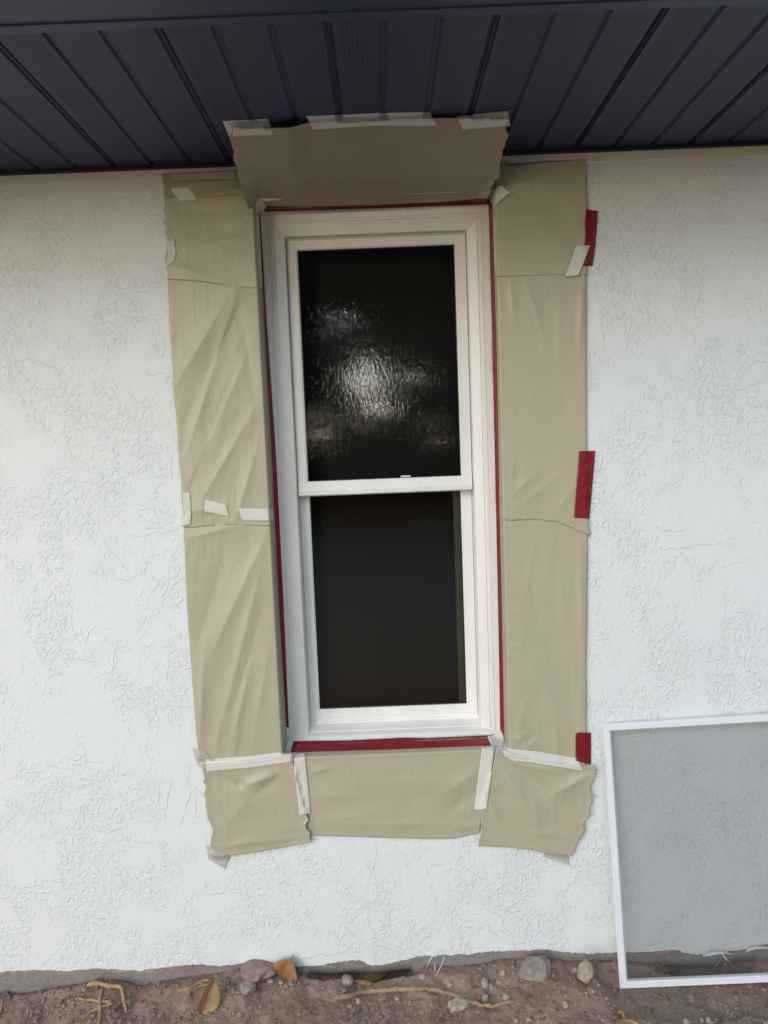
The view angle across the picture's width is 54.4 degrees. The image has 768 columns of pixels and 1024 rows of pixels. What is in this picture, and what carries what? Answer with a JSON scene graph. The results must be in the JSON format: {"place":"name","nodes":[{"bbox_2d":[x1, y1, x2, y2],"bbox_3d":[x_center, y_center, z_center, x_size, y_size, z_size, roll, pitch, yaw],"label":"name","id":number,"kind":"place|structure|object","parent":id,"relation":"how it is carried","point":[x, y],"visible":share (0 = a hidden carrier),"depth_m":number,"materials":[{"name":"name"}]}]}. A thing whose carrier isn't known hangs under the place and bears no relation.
{"place":"outdoors","nodes":[
{"label":"outdoors","id":0,"kind":"place"},
{"bbox_2d":[0,957,767,1023],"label":"ground","id":1,"kind":"structure","parent":0,"point":[290,1003],"depth_m":2.16,"materials":[{"name":"brown soil"}]},
{"bbox_2d":[75,986,113,1023],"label":"root","id":2,"kind":"object","parent":1,"relation":"on","point":[99,1008],"visible":1,"depth_m":2.17,"materials":[{"name":"brown plant"}]},
{"bbox_2d":[87,979,127,1013],"bbox_3d":[-0.803,1.427,2.226,0.176,0.038,0.066,1,6,30],"label":"root","id":3,"kind":"object","parent":1,"relation":"on","point":[104,985],"visible":1,"depth_m":2.23,"materials":[{"name":"orange plant"}]},
{"bbox_2d":[177,978,226,992],"bbox_3d":[-0.539,1.405,2.219,0.148,0.012,0.042,-3,5,-14],"label":"root","id":4,"kind":"object","parent":1,"relation":"on","point":[206,984],"visible":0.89,"depth_m":2.22,"materials":[{"name":"orange plant"}]},
{"bbox_2d":[197,977,220,1014],"bbox_3d":[-0.494,1.394,2.136,0.039,0.076,0.077,1,6,32],"label":"dry leaf","id":5,"kind":"object","parent":1,"relation":"on","point":[209,998],"visible":1,"depth_m":2.14,"materials":[{"name":"brown plant"}]},
{"bbox_2d":[239,979,255,995],"bbox_3d":[-0.399,1.396,2.189,0.051,0.039,0.048,-2,5,0],"label":"stone","id":6,"kind":"object","parent":1,"relation":"on","point":[247,987],"visible":1,"depth_m":2.18,"materials":[{"name":"grey stone"}]},
{"bbox_2d":[240,959,276,982],"bbox_3d":[-0.377,1.376,2.244,0.107,0.051,0.098,-3,5,-11],"label":"rubble","id":7,"kind":"object","parent":1,"relation":"on","point":[255,970],"visible":0.85,"depth_m":2.22,"materials":[{"name":"pink stone"}]},
{"bbox_2d":[272,955,296,982],"bbox_3d":[-0.291,1.365,2.236,0.084,0.072,0.032,0,5,22],"label":"dry leaf","id":8,"kind":"object","parent":1,"relation":"on","point":[284,968],"visible":1,"depth_m":2.23,"materials":[{"name":"orange plant"}]},
{"bbox_2d":[341,974,354,986],"bbox_3d":[-0.108,1.401,2.232,0.040,0.032,0.036,-2,5,0],"label":"stone","id":9,"kind":"object","parent":1,"relation":"on","point":[347,980],"visible":1,"depth_m":2.22,"materials":[{"name":"grey stone"}]},
{"bbox_2d":[355,980,372,985],"bbox_3d":[-0.060,1.405,2.230,0.058,0.018,0.009,-2,5,8],"label":"dry leaf","id":10,"kind":"object","parent":1,"relation":"on","point":[364,982],"visible":1,"depth_m":2.23,"materials":[{"name":"orange plant"}]},
{"bbox_2d":[358,971,388,982],"bbox_3d":[-0.030,1.425,2.300,0.102,0.032,0.033,-3,5,-13],"label":"dry leaf","id":11,"kind":"object","parent":1,"relation":"on","point":[373,977],"visible":0.5,"depth_m":2.30,"materials":[{"name":"brown plant"}]},
{"bbox_2d":[0,0,767,993],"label":"house","id":12,"kind":"structure","parent":1,"relation":"on","point":[652,114],"depth_m":2.17,"materials":[{"name":"white paint"}]},
{"bbox_2d":[162,170,242,197],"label":"masking paper","id":13,"kind":"object","parent":12,"relation":"attached to","point":[213,183],"visible":0.88,"depth_m":2.04,"materials":[{"name":"beige paper"}]},
{"bbox_2d":[171,187,197,200],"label":"masking tape","id":14,"kind":"object","parent":13,"relation":"attached to","point":[183,193],"visible":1,"depth_m":2.05,"materials":[{"name":"white paper"}]},
{"bbox_2d":[163,194,262,291],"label":"masking paper","id":15,"kind":"object","parent":12,"relation":"attached to","point":[215,238],"visible":0.99,"depth_m":2.06,"materials":[{"name":"beige paper"}]},
{"bbox_2d":[165,239,175,267],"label":"masking tape","id":16,"kind":"object","parent":15,"relation":"attached to","point":[171,251],"visible":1,"depth_m":2.06,"materials":[{"name":"white paper"}]},
{"bbox_2d":[168,280,274,527],"bbox_3d":[-0.451,-0.307,2.108,0.268,0.704,0.085,-4,5,-19],"label":"masking paper","id":17,"kind":"object","parent":12,"relation":"attached to","point":[218,352],"visible":1,"depth_m":2.10,"materials":[{"name":"beige paper"}]},
{"bbox_2d":[182,511,190,526],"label":"masking tape","id":18,"kind":"object","parent":17,"relation":"attached to","point":[186,518],"visible":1,"depth_m":2.13,"materials":[{"name":"white paper"}]},
{"bbox_2d":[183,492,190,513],"bbox_3d":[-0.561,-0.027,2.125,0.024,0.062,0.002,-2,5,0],"label":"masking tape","id":19,"kind":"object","parent":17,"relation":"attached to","point":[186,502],"visible":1,"depth_m":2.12,"materials":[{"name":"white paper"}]},
{"bbox_2d":[205,499,229,516],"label":"masking tape","id":20,"kind":"object","parent":17,"relation":"attached to","point":[214,507],"visible":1,"depth_m":2.12,"materials":[{"name":"white paper"}]},
{"bbox_2d":[239,508,274,520],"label":"masking tape","id":21,"kind":"object","parent":17,"relation":"attached to","point":[249,514],"visible":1,"depth_m":2.13,"materials":[{"name":"white paper"}]},
{"bbox_2d":[184,518,285,759],"bbox_3d":[-0.425,0.376,2.170,0.268,0.716,0.083,-4,5,-19],"label":"masking paper","id":22,"kind":"object","parent":12,"relation":"attached to","point":[232,597],"visible":1,"depth_m":2.17,"materials":[{"name":"beige paper"}]},
{"bbox_2d":[223,119,272,136],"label":"masking tape","id":23,"kind":"object","parent":12,"relation":"attached to","point":[259,127],"visible":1,"depth_m":1.81,"materials":[{"name":"white paper"}]},
{"bbox_2d":[205,752,293,771],"bbox_3d":[-0.395,0.732,2.200,0.262,0.047,0.033,-2,5,0],"label":"masking tape","id":24,"kind":"object","parent":12,"relation":"attached to","point":[243,762],"visible":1,"depth_m":2.19,"materials":[{"name":"white paper"}]},
{"bbox_2d":[202,753,311,857],"bbox_3d":[-0.372,0.865,2.200,0.313,0.310,0.015,-2,5,2],"label":"masking paper","id":25,"kind":"object","parent":12,"relation":"attached to","point":[254,809],"visible":1,"depth_m":2.20,"materials":[{"name":"beige paper"}]},
{"bbox_2d":[256,213,261,287],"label":"masking tape","id":26,"kind":"object","parent":12,"relation":"attached to","point":[258,245],"visible":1,"depth_m":2.13,"materials":[{"name":"paper"}]},
{"bbox_2d":[255,198,265,212],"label":"masking tape","id":27,"kind":"object","parent":12,"relation":"attached to","point":[260,206],"visible":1,"depth_m":2.08,"materials":[{"name":"white paper"}]},
{"bbox_2d":[259,213,288,727],"bbox_3d":[-0.323,-0.093,2.216,0.013,1.538,0.006,-2,5,0],"label":"red tape","id":28,"kind":"object","parent":12,"relation":"attached to","point":[277,528],"visible":1,"depth_m":2.22,"materials":[{"name":"plastic"}]},
{"bbox_2d":[284,726,292,750],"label":"masking tape","id":29,"kind":"object","parent":12,"relation":"attached to","point":[289,744],"visible":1,"depth_m":2.28,"materials":[{"name":"white paper"}]},
{"bbox_2d":[293,753,310,815],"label":"masking tape","id":30,"kind":"object","parent":12,"relation":"attached to","point":[302,779],"visible":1,"depth_m":2.20,"materials":[{"name":"white paper"}]},
{"bbox_2d":[230,118,508,208],"bbox_3d":[-0.037,-0.895,1.949,0.693,0.123,0.301,-2,5,0],"label":"masking paper","id":31,"kind":"object","parent":12,"relation":"attached to","point":[302,165],"visible":1,"depth_m":1.93,"materials":[{"name":"beige paper"}]},
{"bbox_2d":[306,112,435,129],"bbox_3d":[-0.029,-0.943,1.795,0.312,0.028,0.034,-2,5,0],"label":"masking tape","id":32,"kind":"object","parent":12,"relation":"attached to","point":[324,122],"visible":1,"depth_m":1.80,"materials":[{"name":"white paper"}]},
{"bbox_2d":[264,199,488,211],"bbox_3d":[-0.020,-0.870,2.109,0.648,0.018,0.078,-2,5,0],"label":"red tape","id":33,"kind":"object","parent":12,"relation":"attached to","point":[445,203],"visible":1,"depth_m":2.14,"materials":[{"name":"plastic"}]},
{"bbox_2d":[258,200,503,742],"bbox_3d":[0.003,-0.094,2.294,0.800,1.798,0.166,-2,5,0],"label":"window","id":34,"kind":"structure","parent":12,"relation":"in","point":[379,320],"depth_m":2.33,"materials":[{"name":"white plastic"}]},
{"bbox_2d":[291,735,490,752],"bbox_3d":[0.027,0.700,2.257,0.623,0.017,0.065,-2,5,0],"label":"red tape","id":35,"kind":"object","parent":12,"relation":"attached to","point":[367,744],"visible":1,"depth_m":2.25,"materials":[{"name":"plastic"}]},
{"bbox_2d":[296,737,495,838],"bbox_3d":[0.038,0.836,2.241,0.593,0.275,0.081,-2,5,0],"label":"masking paper","id":36,"kind":"object","parent":12,"relation":"attached to","point":[423,793],"visible":1,"depth_m":2.21,"materials":[{"name":"beige paper"}]},
{"bbox_2d":[427,950,443,974],"bbox_3d":[0.155,1.348,2.249,0.036,0.062,0.045,-6,6,-38],"label":"string","id":37,"kind":"object","parent":12,"relation":"hanging from","point":[432,956],"visible":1,"depth_m":2.25,"materials":[{"name":"white paint"}]},
{"bbox_2d":[457,111,509,129],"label":"masking tape","id":38,"kind":"object","parent":12,"relation":"attached to","point":[467,122],"visible":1,"depth_m":1.81,"materials":[{"name":"white paper"}]},
{"bbox_2d":[474,746,494,809],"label":"masking tape","id":39,"kind":"object","parent":12,"relation":"attached to","point":[484,775],"visible":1,"depth_m":2.20,"materials":[{"name":"white paper"}]},
{"bbox_2d":[489,203,503,733],"bbox_3d":[0.331,-0.101,2.193,0.011,1.568,0.053,-2,5,0],"label":"red tape","id":40,"kind":"object","parent":12,"relation":"attached to","point":[494,351],"visible":1,"depth_m":2.20,"materials":[{"name":"plastic"}]},
{"bbox_2d":[488,731,504,745],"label":"masking tape","id":41,"kind":"object","parent":12,"relation":"attached to","point":[497,739],"visible":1,"depth_m":2.26,"materials":[{"name":"white paper"}]},
{"bbox_2d":[478,749,595,854],"bbox_3d":[0.450,0.856,2.202,0.353,0.336,0.018,-2,5,0],"label":"masking paper","id":42,"kind":"object","parent":12,"relation":"attached to","point":[538,807],"visible":1,"depth_m":2.20,"materials":[{"name":"beige paper"}]},
{"bbox_2d":[492,159,586,278],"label":"masking paper","id":43,"kind":"object","parent":12,"relation":"attached to","point":[539,213],"visible":0.94,"depth_m":2.06,"materials":[{"name":"beige paper"}]},
{"bbox_2d":[493,219,496,276],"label":"masking tape","id":44,"kind":"object","parent":43,"relation":"attached to","point":[494,232],"visible":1,"depth_m":2.09,"materials":[{"name":"white paper"}]},
{"bbox_2d":[489,184,511,205],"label":"masking tape","id":45,"kind":"object","parent":43,"relation":"attached to","point":[500,192],"visible":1,"depth_m":2.05,"materials":[{"name":"white paper"}]},
{"bbox_2d":[565,245,589,276],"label":"masking tape","id":46,"kind":"object","parent":43,"relation":"attached to","point":[577,259],"visible":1,"depth_m":2.06,"materials":[{"name":"white paper"}]},
{"bbox_2d":[583,210,597,265],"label":"red tape","id":47,"kind":"object","parent":43,"relation":"attached to","point":[590,225],"visible":1,"depth_m":2.07,"materials":[{"name":"plastic"}]},
{"bbox_2d":[501,746,582,770],"bbox_3d":[0.465,0.726,2.205,0.238,0.075,0.037,-2,5,0],"label":"masking tape","id":48,"kind":"object","parent":12,"relation":"attached to","point":[546,759],"visible":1,"depth_m":2.19,"materials":[{"name":"white paper"}]},
{"bbox_2d":[495,275,589,534],"bbox_3d":[0.438,-0.296,2.110,0.264,0.737,0.085,0,5,20],"label":"masking paper","id":49,"kind":"object","parent":12,"relation":"attached to","point":[541,363],"visible":1,"depth_m":2.10,"materials":[{"name":"beige paper"}]},
{"bbox_2d":[574,451,594,517],"bbox_3d":[0.571,-0.077,2.123,0.067,0.193,0.008,-3,5,-9],"label":"red tape","id":50,"kind":"object","parent":49,"relation":"attached to","point":[583,492],"visible":1,"depth_m":2.12,"materials":[{"name":"plastic"}]},
{"bbox_2d":[500,518,587,764],"bbox_3d":[0.461,0.386,2.173,0.257,0.748,0.083,0,5,20],"label":"masking paper","id":51,"kind":"object","parent":12,"relation":"attached to","point":[544,591],"visible":1,"depth_m":2.17,"materials":[{"name":"beige paper"}]},
{"bbox_2d":[575,732,590,764],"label":"red tape","id":52,"kind":"object","parent":12,"relation":"attached to","point":[583,747],"visible":1,"depth_m":2.19,"materials":[{"name":"plastic"}]},
{"bbox_2d":[703,952,734,960],"bbox_3d":[1.006,1.330,2.239,0.096,0.028,0.017,-2,5,3],"label":"painted root","id":53,"kind":"object","parent":12,"relation":"attached to","point":[711,953],"visible":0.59,"depth_m":2.23,"materials":[{"name":"white paint"}]},
{"bbox_2d":[746,946,767,951],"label":"painted root","id":54,"kind":"object","parent":12,"relation":"attached to","point":[753,948],"visible":0.7,"depth_m":2.24,"materials":[{"name":"white paint"}]},
{"bbox_2d":[0,958,767,1023],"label":"dirt crumbs","id":55,"kind":"object","parent":1,"relation":"on","point":[422,1012],"visible":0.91,"depth_m":2.15,"materials":[{"name":"soil"}]},
{"bbox_2d":[333,986,510,1007],"bbox_3d":[0.111,1.401,2.165,0.519,0.038,0.063,-2,5,5],"label":"root","id":56,"kind":"object","parent":1,"relation":"on","point":[358,992],"visible":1,"depth_m":2.17,"materials":[{"name":"brown plant"}]},
{"bbox_2d":[418,973,425,979],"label":"stone","id":57,"kind":"object","parent":1,"relation":"on","point":[422,976],"visible":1,"depth_m":2.21,"materials":[{"name":"beige stone"}]},
{"bbox_2d":[446,981,452,987],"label":"stone","id":58,"kind":"object","parent":1,"relation":"on","point":[449,984],"visible":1,"depth_m":2.19,"materials":[{"name":"grey stone"}]},
{"bbox_2d":[447,996,468,1012],"bbox_3d":[0.211,1.406,2.130,0.060,0.034,0.052,-5,6,-27],"label":"stone","id":59,"kind":"object","parent":1,"relation":"on","point":[458,1003],"visible":1,"depth_m":2.12,"materials":[{"name":"beige stone"}]},
{"bbox_2d":[481,977,488,988],"bbox_3d":[0.296,1.384,2.191,0.023,0.031,0.026,-2,5,0],"label":"stone","id":60,"kind":"object","parent":1,"relation":"on","point":[484,983],"visible":1,"depth_m":2.18,"materials":[{"name":"beige stone"}]},
{"bbox_2d":[481,994,488,1002],"bbox_3d":[0.292,1.407,2.157,0.022,0.023,0.022,-2,5,0],"label":"stone","id":61,"kind":"object","parent":1,"relation":"on","point":[484,998],"visible":0.96,"depth_m":2.15,"materials":[{"name":"grey stone"}]},
{"bbox_2d":[502,993,510,1000],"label":"stone","id":62,"kind":"object","parent":1,"relation":"on","point":[506,996],"visible":1,"depth_m":2.13,"materials":[{"name":"grey stone"}]},
{"bbox_2d":[518,955,551,982],"bbox_3d":[0.447,1.354,2.214,0.094,0.072,0.081,0,5,21],"label":"stone","id":63,"kind":"object","parent":1,"relation":"on","point":[537,969],"visible":1,"depth_m":2.19,"materials":[{"name":"grey stone"}]},
{"bbox_2d":[563,1001,567,1008],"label":"stone","id":64,"kind":"object","parent":1,"relation":"on","point":[565,1004],"visible":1,"depth_m":2.09,"materials":[{"name":"beige stone"}]},
{"bbox_2d":[571,967,577,972],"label":"stone","id":65,"kind":"object","parent":1,"relation":"on","point":[574,970],"visible":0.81,"depth_m":2.22,"materials":[{"name":"grey stone"}]},
{"bbox_2d":[577,959,593,983],"bbox_3d":[0.587,1.340,2.172,0.047,0.073,0.058,2,6,37],"label":"stone","id":66,"kind":"object","parent":1,"relation":"on","point":[585,973],"visible":1,"depth_m":2.16,"materials":[{"name":"beige stone"}]},
{"bbox_2d":[617,1010,639,1023],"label":"twig","id":67,"kind":"object","parent":1,"relation":"on","point":[622,1012],"visible":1,"depth_m":2.07,"materials":[{"name":"brown wood"}]},
{"bbox_2d":[653,962,673,971],"bbox_3d":[0.859,1.388,2.269,0.129,0.054,0.032,-6,6,-37],"label":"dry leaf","id":68,"kind":"object","parent":1,"relation":"on","point":[663,967],"visible":0.49,"depth_m":2.25,"materials":[{"name":"plant"}]},
{"bbox_2d":[602,714,767,988],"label":"insect screen","id":69,"kind":"object","parent":1,"relation":"on","point":[683,980],"visible":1,"depth_m":2.18,"materials":[{"name":"white metal"}]},
{"bbox_2d":[682,1018,689,1023],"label":"stone","id":70,"kind":"object","parent":1,"relation":"on","point":[685,1020],"visible":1,"depth_m":2.06,"materials":[{"name":"beige stone"}]},
{"bbox_2d":[705,1016,710,1023],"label":"stone","id":71,"kind":"object","parent":1,"relation":"on","point":[707,1019],"visible":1,"depth_m":2.07,"materials":[{"name":"beige stone"}]}
]}

